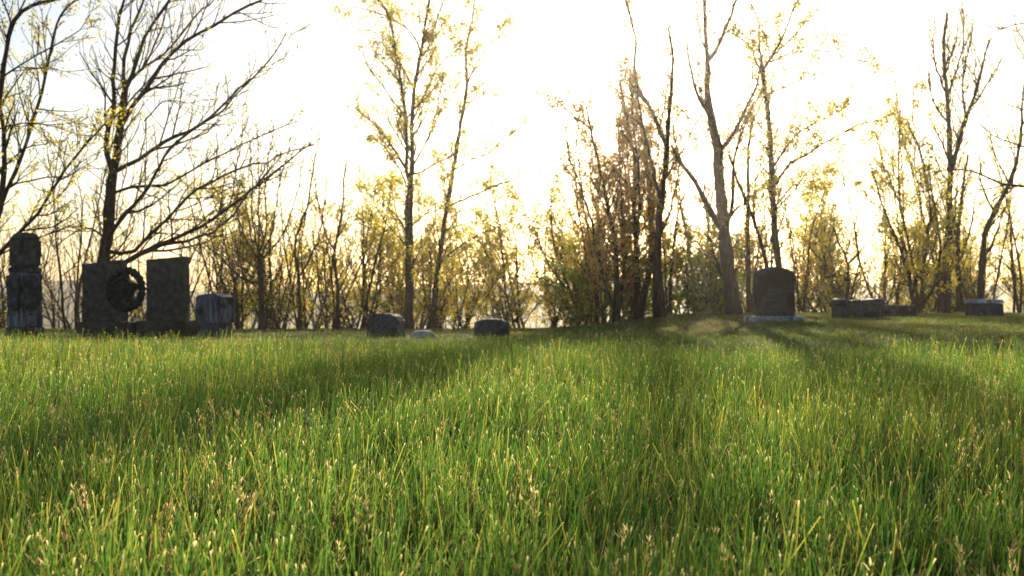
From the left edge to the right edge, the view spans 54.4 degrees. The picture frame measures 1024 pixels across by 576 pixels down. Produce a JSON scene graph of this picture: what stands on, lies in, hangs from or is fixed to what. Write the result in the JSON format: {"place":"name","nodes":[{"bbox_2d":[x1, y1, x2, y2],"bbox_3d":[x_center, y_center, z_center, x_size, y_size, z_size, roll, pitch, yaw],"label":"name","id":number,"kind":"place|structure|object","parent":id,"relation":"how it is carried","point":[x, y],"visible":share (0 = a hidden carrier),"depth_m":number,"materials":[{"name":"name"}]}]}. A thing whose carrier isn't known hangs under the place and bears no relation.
{"place":"outdoors","nodes":[
{"label":"outdoors","id":0,"kind":"place"},
{"bbox_2d":[0,310,1023,372],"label":"mown lawn","id":1,"kind":"structure","parent":0,"point":[938,321],"depth_m":12.44,"materials":[{"name":"green plant"}]},
{"bbox_2d":[0,276,1023,575],"bbox_3d":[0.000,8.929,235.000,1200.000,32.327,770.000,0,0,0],"label":"ground","id":2,"kind":"structure","parent":0,"point":[290,326],"depth_m":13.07,"materials":[{"name":"green plant"}]},
{"bbox_2d":[5,232,44,338],"bbox_3d":[-6.364,0.041,12.985,0.348,1.527,0.377,0,0,26],"label":"column monument","id":3,"kind":"object","parent":2,"relation":"on","point":[24,289],"depth_m":12.88,"materials":[{"name":"stone"}]},
{"bbox_2d":[0,168,78,317],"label":"bare sapling","id":4,"kind":"object","parent":2,"relation":"on","point":[4,264],"visible":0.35,"depth_m":26.45,"materials":[{"name":"brown plant"}]},
{"bbox_2d":[2,218,81,328],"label":"bare young tree","id":5,"kind":"object","parent":2,"relation":"on","point":[69,325],"visible":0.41,"depth_m":32.03,"materials":[{"name":"brown plant"}]},
{"bbox_2d":[23,187,72,328],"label":"bare sapling","id":6,"kind":"object","parent":2,"relation":"on","point":[43,255],"visible":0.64,"depth_m":29.21,"materials":[{"name":"brown plant"}]},
{"bbox_2d":[0,0,143,255],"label":"tree","id":7,"kind":"object","parent":2,"relation":"on","point":[29,125],"visible":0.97,"depth_m":15.33,"materials":[{"name":"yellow plant"}]},
{"bbox_2d":[30,80,130,329],"bbox_3d":[-10.726,-1.940,24.758,2.209,6.638,2.878,0,0,41],"label":"bare sapling","id":8,"kind":"object","parent":2,"relation":"on","point":[76,292],"visible":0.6,"depth_m":24.66,"materials":[{"name":"brown plant"}]},
{"bbox_2d":[76,260,136,337],"bbox_3d":[-5.631,0.219,13.979,0.879,1.226,0.342,0,0,12],"label":"tablet gravestone","id":9,"kind":"object","parent":2,"relation":"on","point":[100,313],"visible":0.72,"depth_m":13.91,"materials":[{"name":"stone"}]},
{"bbox_2d":[86,147,148,276],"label":"bare sapling","id":10,"kind":"object","parent":2,"relation":"on","point":[119,225],"visible":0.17,"depth_m":29.25,"materials":[{"name":"brown plant"}]},
{"bbox_2d":[105,266,145,338],"bbox_3d":[-4.738,0.286,12.184,0.575,1.114,0.116,0,0,14],"label":"wreath","id":11,"kind":"object","parent":2,"relation":"on","point":[124,287],"visible":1,"depth_m":12.16,"materials":[{"name":"green leaves"},{"name":"twigs"}]},
{"bbox_2d":[136,256,197,337],"bbox_3d":[-4.809,0.193,13.900,0.769,1.264,0.346,0,0,12],"label":"tablet gravestone","id":12,"kind":"object","parent":2,"relation":"on","point":[168,292],"visible":0.9,"depth_m":13.80,"materials":[{"name":"stone"}]},
{"bbox_2d":[19,0,331,265],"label":"tree","id":13,"kind":"object","parent":2,"relation":"on","point":[109,224],"visible":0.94,"depth_m":17.37,"materials":[{"name":"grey plant"}]},
{"bbox_2d":[162,161,243,319],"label":"bare sapling","id":14,"kind":"object","parent":2,"relation":"on","point":[205,252],"visible":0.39,"depth_m":29.30,"materials":[{"name":"brown plant"}]},
{"bbox_2d":[168,143,252,313],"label":"bare sapling","id":15,"kind":"object","parent":2,"relation":"on","point":[216,274],"visible":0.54,"depth_m":25.41,"materials":[{"name":"brown plant"}]},
{"bbox_2d":[195,293,234,337],"bbox_3d":[-3.938,0.430,13.201,0.472,0.727,0.304,0,0,20],"label":"block gravestone","id":16,"kind":"object","parent":2,"relation":"on","point":[214,314],"visible":0.84,"depth_m":13.08,"materials":[{"name":"stone"}]},
{"bbox_2d":[169,169,277,328],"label":"yellow sapling","id":17,"kind":"object","parent":2,"relation":"on","point":[199,194],"visible":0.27,"depth_m":29.41,"materials":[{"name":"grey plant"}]},
{"bbox_2d":[198,150,256,329],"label":"bare sapling","id":18,"kind":"object","parent":2,"relation":"on","point":[237,318],"visible":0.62,"depth_m":24.55,"materials":[{"name":"brown plant"}]},
{"bbox_2d":[189,256,266,327],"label":"bramble bush","id":19,"kind":"object","parent":2,"relation":"on","point":[228,284],"visible":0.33,"depth_m":27.08,"materials":[{"name":"brown plant"}]},
{"bbox_2d":[190,177,301,328],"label":"yellow sapling","id":20,"kind":"object","parent":2,"relation":"on","point":[248,247],"visible":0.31,"depth_m":28.70,"materials":[{"name":"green plant"}]},
{"bbox_2d":[192,119,304,330],"bbox_3d":[-5.851,-1.333,22.031,2.534,4.869,1.436,0,0,-10],"label":"tree","id":21,"kind":"object","parent":2,"relation":"on","point":[260,257],"visible":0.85,"depth_m":21.96,"materials":[{"name":"brown plant"}]},
{"bbox_2d":[218,197,308,328],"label":"yellow sapling","id":22,"kind":"object","parent":2,"relation":"on","point":[302,294],"visible":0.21,"depth_m":29.52,"materials":[{"name":"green plant"}]},
{"bbox_2d":[223,154,313,328],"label":"bare sapling","id":23,"kind":"object","parent":2,"relation":"on","point":[295,275],"visible":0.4,"depth_m":27.64,"materials":[{"name":"brown plant"}]},
{"bbox_2d":[235,253,315,329],"bbox_3d":[-5.786,0.227,24.299,1.684,2.282,2.943,0,0,18],"label":"bramble bush","id":24,"kind":"object","parent":2,"relation":"on","point":[275,316],"visible":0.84,"depth_m":24.29,"materials":[{"name":"brown plant"}]},
{"bbox_2d":[249,176,315,327],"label":"bare sapling","id":25,"kind":"object","parent":2,"relation":"on","point":[283,297],"visible":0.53,"depth_m":26.98,"materials":[{"name":"brown plant"}]},
{"bbox_2d":[265,123,333,328],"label":"tree","id":26,"kind":"object","parent":2,"relation":"on","point":[299,321],"visible":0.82,"depth_m":25.01,"materials":[{"name":"brown plant"}]},
{"bbox_2d":[256,136,358,328],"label":"bare sapling","id":27,"kind":"object","parent":2,"relation":"on","point":[294,302],"visible":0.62,"depth_m":29.85,"materials":[{"name":"brown plant"}]},
{"bbox_2d":[272,191,356,328],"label":"yellow sapling","id":28,"kind":"object","parent":2,"relation":"on","point":[309,270],"visible":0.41,"depth_m":35.33,"materials":[{"name":"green plant"}]},
{"bbox_2d":[297,147,360,328],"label":"bare sapling","id":29,"kind":"object","parent":2,"relation":"on","point":[318,277],"visible":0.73,"depth_m":29.85,"materials":[{"name":"brown plant"}]},
{"bbox_2d":[292,215,384,328],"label":"leafy sapling","id":30,"kind":"object","parent":2,"relation":"on","point":[341,277],"visible":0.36,"depth_m":32.36,"materials":[{"name":"yellow plant"}]},
{"bbox_2d":[313,284,365,328],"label":"bramble bush","id":31,"kind":"object","parent":2,"relation":"on","point":[349,312],"visible":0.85,"depth_m":25.34,"materials":[{"name":"brown plant"}]},
{"bbox_2d":[309,152,374,329],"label":"tree","id":32,"kind":"object","parent":2,"relation":"on","point":[338,290],"visible":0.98,"depth_m":23.98,"materials":[{"name":"brown plant"}]},
{"bbox_2d":[332,166,415,328],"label":"yellow sapling","id":33,"kind":"object","parent":2,"relation":"on","point":[359,231],"visible":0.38,"depth_m":31.18,"materials":[{"name":"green plant"}]},
{"bbox_2d":[326,161,424,328],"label":"yellow sapling","id":34,"kind":"object","parent":2,"relation":"on","point":[385,243],"visible":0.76,"depth_m":29.37,"materials":[{"name":"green plant"}]},
{"bbox_2d":[367,313,404,337],"bbox_3d":[-1.896,0.630,15.001,0.531,0.504,0.293,0,0,15],"label":"gravestone","id":35,"kind":"object","parent":2,"relation":"on","point":[378,325],"visible":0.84,"depth_m":14.88,"materials":[{"name":"stone"}]},
{"bbox_2d":[349,204,431,319],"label":"yellow sapling","id":36,"kind":"object","parent":2,"relation":"on","point":[394,264],"visible":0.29,"depth_m":31.50,"materials":[{"name":"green plant"}]},
{"bbox_2d":[350,267,433,322],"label":"bramble bush","id":37,"kind":"object","parent":2,"relation":"on","point":[401,284],"visible":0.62,"depth_m":25.58,"materials":[{"name":"brown plant"}]},
{"bbox_2d":[331,0,494,328],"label":"tree","id":38,"kind":"object","parent":2,"relation":"on","point":[428,37],"visible":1,"depth_m":24.91,"materials":[{"name":"yellow plant"}]},
{"bbox_2d":[386,185,465,328],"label":"yellow sapling","id":39,"kind":"object","parent":2,"relation":"on","point":[419,208],"visible":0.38,"depth_m":31.98,"materials":[{"name":"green plant"}]},
{"bbox_2d":[393,215,484,327],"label":"leafy sapling","id":40,"kind":"object","parent":2,"relation":"on","point":[428,281],"visible":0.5,"depth_m":30.90,"materials":[{"name":"yellow plant"}]},
{"bbox_2d":[416,281,471,328],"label":"bramble bush","id":41,"kind":"object","parent":2,"relation":"on","point":[442,318],"visible":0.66,"depth_m":27.09,"materials":[{"name":"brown plant"}]},
{"bbox_2d":[420,194,491,328],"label":"yellow sapling","id":42,"kind":"object","parent":2,"relation":"on","point":[458,258],"visible":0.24,"depth_m":33.83,"materials":[{"name":"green plant"}]},
{"bbox_2d":[424,232,525,328],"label":"leafy sapling","id":43,"kind":"object","parent":2,"relation":"on","point":[474,297],"visible":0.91,"depth_m":28.34,"materials":[{"name":"yellow plant"}]},
{"bbox_2d":[427,0,542,328],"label":"tree","id":44,"kind":"object","parent":2,"relation":"on","point":[447,193],"visible":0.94,"depth_m":25.98,"materials":[{"name":"yellow plant"}]},
{"bbox_2d":[474,318,509,337],"bbox_3d":[-0.296,0.649,14.500,0.499,0.409,0.292,0,0,-10],"label":"gravestone","id":45,"kind":"object","parent":2,"relation":"on","point":[500,327],"visible":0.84,"depth_m":14.37,"materials":[{"name":"stone"}]},
{"bbox_2d":[460,198,533,327],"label":"yellow sapling","id":46,"kind":"object","parent":2,"relation":"on","point":[481,216],"visible":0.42,"depth_m":30.01,"materials":[{"name":"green plant"}]},
{"bbox_2d":[457,210,547,327],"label":"leafy sapling","id":47,"kind":"object","parent":2,"relation":"on","point":[522,269],"visible":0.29,"depth_m":31.09,"materials":[{"name":"yellow plant"}]},
{"bbox_2d":[471,273,533,326],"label":"bramble bush","id":48,"kind":"object","parent":2,"relation":"on","point":[508,311],"visible":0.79,"depth_m":24.67,"materials":[{"name":"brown plant"}]},
{"bbox_2d":[465,168,553,327],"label":"yellow sapling","id":49,"kind":"object","parent":2,"relation":"on","point":[501,246],"visible":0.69,"depth_m":29.24,"materials":[{"name":"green plant"}]},
{"bbox_2d":[0,335,1023,575],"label":"grass seed heads","id":50,"kind":"object","parent":2,"relation":"on","point":[35,562],"depth_m":1.64,"materials":[{"name":"green plant"}]},
{"bbox_2d":[0,345,1023,575],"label":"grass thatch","id":51,"kind":"object","parent":2,"relation":"on","point":[558,500],"depth_m":1.62,"materials":[{"name":"green plant"}]},
{"bbox_2d":[519,183,586,327],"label":"yellow sapling","id":52,"kind":"object","parent":2,"relation":"on","point":[555,323],"visible":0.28,"depth_m":32.42,"materials":[{"name":"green plant"}]},
{"bbox_2d":[498,158,612,323],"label":"leafy sapling","id":53,"kind":"object","parent":2,"relation":"on","point":[556,253],"visible":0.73,"depth_m":28.43,"materials":[{"name":"yellow plant"}]},
{"bbox_2d":[529,197,612,320],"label":"yellow sapling","id":54,"kind":"object","parent":2,"relation":"on","point":[571,212],"visible":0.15,"depth_m":32.08,"materials":[{"name":"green plant"}]},
{"bbox_2d":[532,256,611,326],"bbox_3d":[1.575,0.192,25.202,2.095,2.205,1.966,0,0,-10],"label":"green bush","id":55,"kind":"object","parent":2,"relation":"on","point":[573,319],"visible":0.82,"depth_m":24.99,"materials":[{"name":"green plant"}]},
{"bbox_2d":[128,191,1022,328],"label":"distant wood","id":56,"kind":"object","parent":2,"relation":"on","point":[312,318],"visible":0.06,"depth_m":62.68,"materials":[{"name":"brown plant"}]},
{"bbox_2d":[526,180,644,325],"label":"leafy sapling","id":57,"kind":"object","parent":2,"relation":"on","point":[563,318],"visible":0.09,"depth_m":29.76,"materials":[{"name":"green plant"}]},
{"bbox_2d":[561,88,630,320],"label":"russet sapling","id":58,"kind":"object","parent":2,"relation":"on","point":[581,231],"visible":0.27,"depth_m":25.52,"materials":[{"name":"brown plant"}]},
{"bbox_2d":[531,78,662,322],"bbox_3d":[1.997,-2.078,24.061,3.065,6.152,2.474,0,0,-36],"label":"tree","id":59,"kind":"object","parent":2,"relation":"on","point":[602,179],"visible":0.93,"depth_m":23.94,"materials":[{"name":"yellow plant"}]},
{"bbox_2d":[563,98,637,323],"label":"russet sapling","id":60,"kind":"object","parent":2,"relation":"on","point":[596,303],"visible":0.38,"depth_m":24.79,"materials":[{"name":"brown plant"}]},
{"bbox_2d":[559,241,669,322],"bbox_3d":[2.564,-0.038,24.855,2.335,2.600,2.192,0,0,38],"label":"green bush","id":61,"kind":"object","parent":2,"relation":"on","point":[610,312],"visible":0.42,"depth_m":24.78,"materials":[{"name":"green plant"}]},
{"bbox_2d":[594,75,662,315],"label":"russet sapling","id":62,"kind":"object","parent":2,"relation":"on","point":[608,91],"visible":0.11,"depth_m":27.48,"materials":[{"name":"brown plant"}]},
{"bbox_2d":[579,245,690,318],"bbox_3d":[3.109,-0.010,25.177,2.265,2.338,2.413,0,0,-44],"label":"green bush","id":63,"kind":"object","parent":2,"relation":"on","point":[647,307],"visible":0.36,"depth_m":24.99,"materials":[{"name":"green plant"}]},
{"bbox_2d":[598,52,675,318],"bbox_3d":[3.013,-2.351,24.351,1.814,6.590,2.488,0,0,22],"label":"tree","id":64,"kind":"object","parent":2,"relation":"on","point":[639,299],"visible":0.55,"depth_m":24.39,"materials":[{"name":"yellow plant"}]},
{"bbox_2d":[610,0,706,318],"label":"tree","id":65,"kind":"object","parent":2,"relation":"on","point":[658,298],"visible":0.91,"depth_m":22.96,"materials":[{"name":"yellow plant"}]},
{"bbox_2d":[644,107,702,314],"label":"russet sapling","id":66,"kind":"object","parent":2,"relation":"on","point":[670,282],"visible":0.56,"depth_m":24.97,"materials":[{"name":"brown plant"}]},
{"bbox_2d":[631,239,715,316],"bbox_3d":[4.013,-0.207,25.722,2.356,2.569,2.210,0,0,41],"label":"green bush","id":67,"kind":"object","parent":2,"relation":"on","point":[676,307],"visible":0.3,"depth_m":25.37,"materials":[{"name":"green plant"}]},
{"bbox_2d":[659,90,733,312],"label":"russet sapling","id":68,"kind":"object","parent":2,"relation":"on","point":[685,205],"visible":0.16,"depth_m":27.20,"materials":[{"name":"brown plant"}]},
{"bbox_2d":[646,0,773,314],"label":"tree","id":69,"kind":"object","parent":2,"relation":"on","point":[721,219],"visible":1,"depth_m":22.02,"materials":[{"name":"brown plant"}]},
{"bbox_2d":[661,211,768,312],"bbox_3d":[4.884,-0.478,25.962,2.774,3.304,2.956,0,0,38],"label":"green bush","id":70,"kind":"object","parent":2,"relation":"on","point":[697,305],"visible":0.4,"depth_m":25.62,"materials":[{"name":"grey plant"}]},
{"bbox_2d":[661,219,784,312],"bbox_3d":[5.339,-0.409,25.899,2.922,3.158,2.742,0,0,37],"label":"green bush","id":71,"kind":"object","parent":2,"relation":"on","point":[736,251],"visible":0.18,"depth_m":25.74,"materials":[{"name":"green plant"}]},
{"bbox_2d":[676,225,782,312],"bbox_3d":[5.230,-0.314,25.040,2.442,2.725,2.292,0,0,-35],"label":"green bush","id":72,"kind":"object","parent":2,"relation":"on","point":[713,294],"visible":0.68,"depth_m":24.89,"materials":[{"name":"green plant"}]},
{"bbox_2d":[724,64,779,312],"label":"tree","id":73,"kind":"object","parent":2,"relation":"on","point":[748,278],"visible":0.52,"depth_m":23.96,"materials":[{"name":"brown plant"}]},
{"bbox_2d":[730,136,793,309],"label":"russet sapling","id":74,"kind":"object","parent":2,"relation":"on","point":[766,235],"visible":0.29,"depth_m":25.72,"materials":[{"name":"brown plant"}]},
{"bbox_2d":[724,143,801,267],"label":"tree","id":75,"kind":"object","parent":2,"relation":"on","point":[761,245],"visible":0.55,"depth_m":23.98,"materials":[{"name":"brown plant"}]},
{"bbox_2d":[744,267,804,322],"bbox_3d":[4.207,0.163,16.000,0.878,1.007,0.406,0,0,-4],"label":"headstone","id":76,"kind":"object","parent":2,"relation":"on","point":[773,293],"visible":0.88,"depth_m":15.91,"materials":[{"name":"stone"}]},
{"bbox_2d":[750,116,803,266],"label":"bare sapling","id":77,"kind":"object","parent":2,"relation":"on","point":[771,240],"visible":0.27,"depth_m":27.24,"materials":[{"name":"brown plant"}]},
{"bbox_2d":[778,146,833,312],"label":"russet sapling","id":78,"kind":"object","parent":2,"relation":"on","point":[806,274],"visible":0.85,"depth_m":26.10,"materials":[{"name":"brown plant"}]},
{"bbox_2d":[720,0,902,266],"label":"tree","id":79,"kind":"object","parent":2,"relation":"on","point":[772,182],"visible":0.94,"depth_m":22.94,"materials":[{"name":"yellow plant"}]},
{"bbox_2d":[777,217,853,312],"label":"leafy sapling","id":80,"kind":"object","parent":2,"relation":"on","point":[812,309],"visible":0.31,"depth_m":29.86,"materials":[{"name":"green plant"}]},
{"bbox_2d":[777,150,856,310],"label":"yellow sapling","id":81,"kind":"object","parent":2,"relation":"on","point":[833,175],"visible":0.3,"depth_m":30.33,"materials":[{"name":"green plant"}]},
{"bbox_2d":[783,173,861,310],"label":"yellow sapling","id":82,"kind":"object","parent":2,"relation":"on","point":[828,204],"visible":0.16,"depth_m":33.80,"materials":[{"name":"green plant"}]},
{"bbox_2d":[773,205,873,312],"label":"leafy sapling","id":83,"kind":"object","parent":2,"relation":"on","point":[862,210],"visible":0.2,"depth_m":31.76,"materials":[{"name":"green plant"}]},
{"bbox_2d":[791,194,876,309],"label":"leafy sapling","id":84,"kind":"object","parent":2,"relation":"on","point":[827,270],"visible":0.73,"depth_m":27.66,"materials":[{"name":"yellow plant"}]},
{"bbox_2d":[798,263,876,311],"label":"bramble bush","id":85,"kind":"object","parent":2,"relation":"on","point":[862,281],"visible":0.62,"depth_m":25.90,"materials":[{"name":"brown plant"}]},
{"bbox_2d":[828,219,880,299],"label":"tree","id":86,"kind":"object","parent":2,"relation":"on","point":[848,270],"visible":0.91,"depth_m":26.07,"materials":[{"name":"brown plant"}]},
{"bbox_2d":[830,298,885,318],"bbox_3d":[5.900,0.415,17.000,0.827,0.480,0.430,0,0,-14],"label":"scroll gravestone","id":87,"kind":"object","parent":2,"relation":"on","point":[867,307],"visible":0.68,"depth_m":16.87,"materials":[{"name":"stone"}]},
{"bbox_2d":[838,251,919,304],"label":"bramble bush","id":88,"kind":"object","parent":2,"relation":"on","point":[882,290],"visible":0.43,"depth_m":27.23,"materials":[{"name":"brown plant"}]},
{"bbox_2d":[824,66,938,304],"bbox_3d":[10.213,-2.405,27.226,2.379,7.092,3.099,0,0,-7],"label":"bare sapling","id":89,"kind":"object","parent":2,"relation":"on","point":[897,293],"visible":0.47,"depth_m":27.31,"materials":[{"name":"brown plant"}]},
{"bbox_2d":[852,220,940,304],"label":"yellow sapling","id":90,"kind":"object","parent":2,"relation":"on","point":[882,266],"visible":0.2,"depth_m":35.43,"materials":[{"name":"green plant"}]},
{"bbox_2d":[884,305,916,317],"bbox_3d":[7.348,0.515,19.000,0.699,0.380,0.462,0,0,18],"label":"gravestone","id":91,"kind":"object","parent":2,"relation":"on","point":[900,310],"visible":0.34,"depth_m":18.77,"materials":[{"name":"stone"}]},
{"bbox_2d":[851,68,971,313],"bbox_3d":[9.285,-2.384,23.514,2.484,6.333,3.139,0,0,12],"label":"tree","id":92,"kind":"object","parent":2,"relation":"on","point":[923,247],"visible":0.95,"depth_m":23.04,"materials":[{"name":"yellow plant"}]},
{"bbox_2d":[870,229,964,310],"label":"leafy sapling","id":93,"kind":"object","parent":2,"relation":"on","point":[900,286],"visible":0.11,"depth_m":34.19,"materials":[{"name":"green plant"}]},
{"bbox_2d":[863,113,983,312],"bbox_3d":[11.133,-1.941,27.270,2.178,6.027,2.837,0,0,-43],"label":"bare sapling","id":94,"kind":"object","parent":2,"relation":"on","point":[935,307],"visible":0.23,"depth_m":27.33,"materials":[{"name":"brown plant"}]},
{"bbox_2d":[879,72,981,309],"bbox_3d":[10.643,-2.260,25.129,3.027,6.465,2.324,0,0,-8],"label":"bare sapling","id":95,"kind":"object","parent":2,"relation":"on","point":[935,273],"visible":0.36,"depth_m":25.13,"materials":[{"name":"brown plant"}]},
{"bbox_2d":[931,149,984,312],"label":"tree","id":96,"kind":"object","parent":2,"relation":"on","point":[959,307],"visible":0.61,"depth_m":24.96,"materials":[{"name":"brown plant"}]},
{"bbox_2d":[921,0,1008,313],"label":"tree","id":97,"kind":"object","parent":2,"relation":"on","point":[944,303],"visible":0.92,"depth_m":23.95,"materials":[{"name":"brown plant"}]},
{"bbox_2d":[934,228,1005,305],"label":"leafy sapling","id":98,"kind":"object","parent":2,"relation":"on","point":[968,264],"visible":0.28,"depth_m":29.13,"materials":[{"name":"yellow plant"}]},
{"bbox_2d":[926,109,1023,305],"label":"bare sapling","id":99,"kind":"object","parent":2,"relation":"on","point":[997,278],"visible":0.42,"depth_m":27.07,"materials":[{"name":"brown plant"}]},
{"bbox_2d":[926,213,1023,309],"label":"yellow sapling","id":100,"kind":"object","parent":2,"relation":"on","point":[977,257],"visible":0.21,"depth_m":32.23,"materials":[{"name":"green plant"}]},
{"bbox_2d":[931,2,1023,222],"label":"tree","id":101,"kind":"object","parent":2,"relation":"on","point":[998,137],"visible":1,"depth_m":15.22,"materials":[{"name":"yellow plant"}]},
{"bbox_2d":[964,299,1004,315],"bbox_3d":[9.491,0.465,20.000,0.615,0.473,0.444,0,0,-12],"label":"slab gravestone","id":102,"kind":"object","parent":2,"relation":"on","point":[983,307],"visible":0.79,"depth_m":19.83,"materials":[{"name":"stone"}]},
{"bbox_2d":[968,96,1023,312],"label":"bare sapling","id":103,"kind":"object","parent":2,"relation":"on","point":[1017,304],"visible":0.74,"depth_m":25.31,"materials":[{"name":"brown plant"}]},
{"bbox_2d":[975,19,1023,298],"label":"tree","id":104,"kind":"object","parent":2,"relation":"on","point":[995,207],"visible":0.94,"depth_m":23.97,"materials":[{"name":"brown plant"}]},
{"bbox_2d":[987,245,1023,312],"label":"leafy sapling","id":105,"kind":"object","parent":2,"relation":"on","point":[1000,283],"visible":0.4,"depth_m":34.43,"materials":[{"name":"yellow plant"}]},
{"bbox_2d":[0,0,1023,291],"label":"sky","id":106,"kind":"structure","parent":0,"point":[552,42],"materials":[{"name":"white"}]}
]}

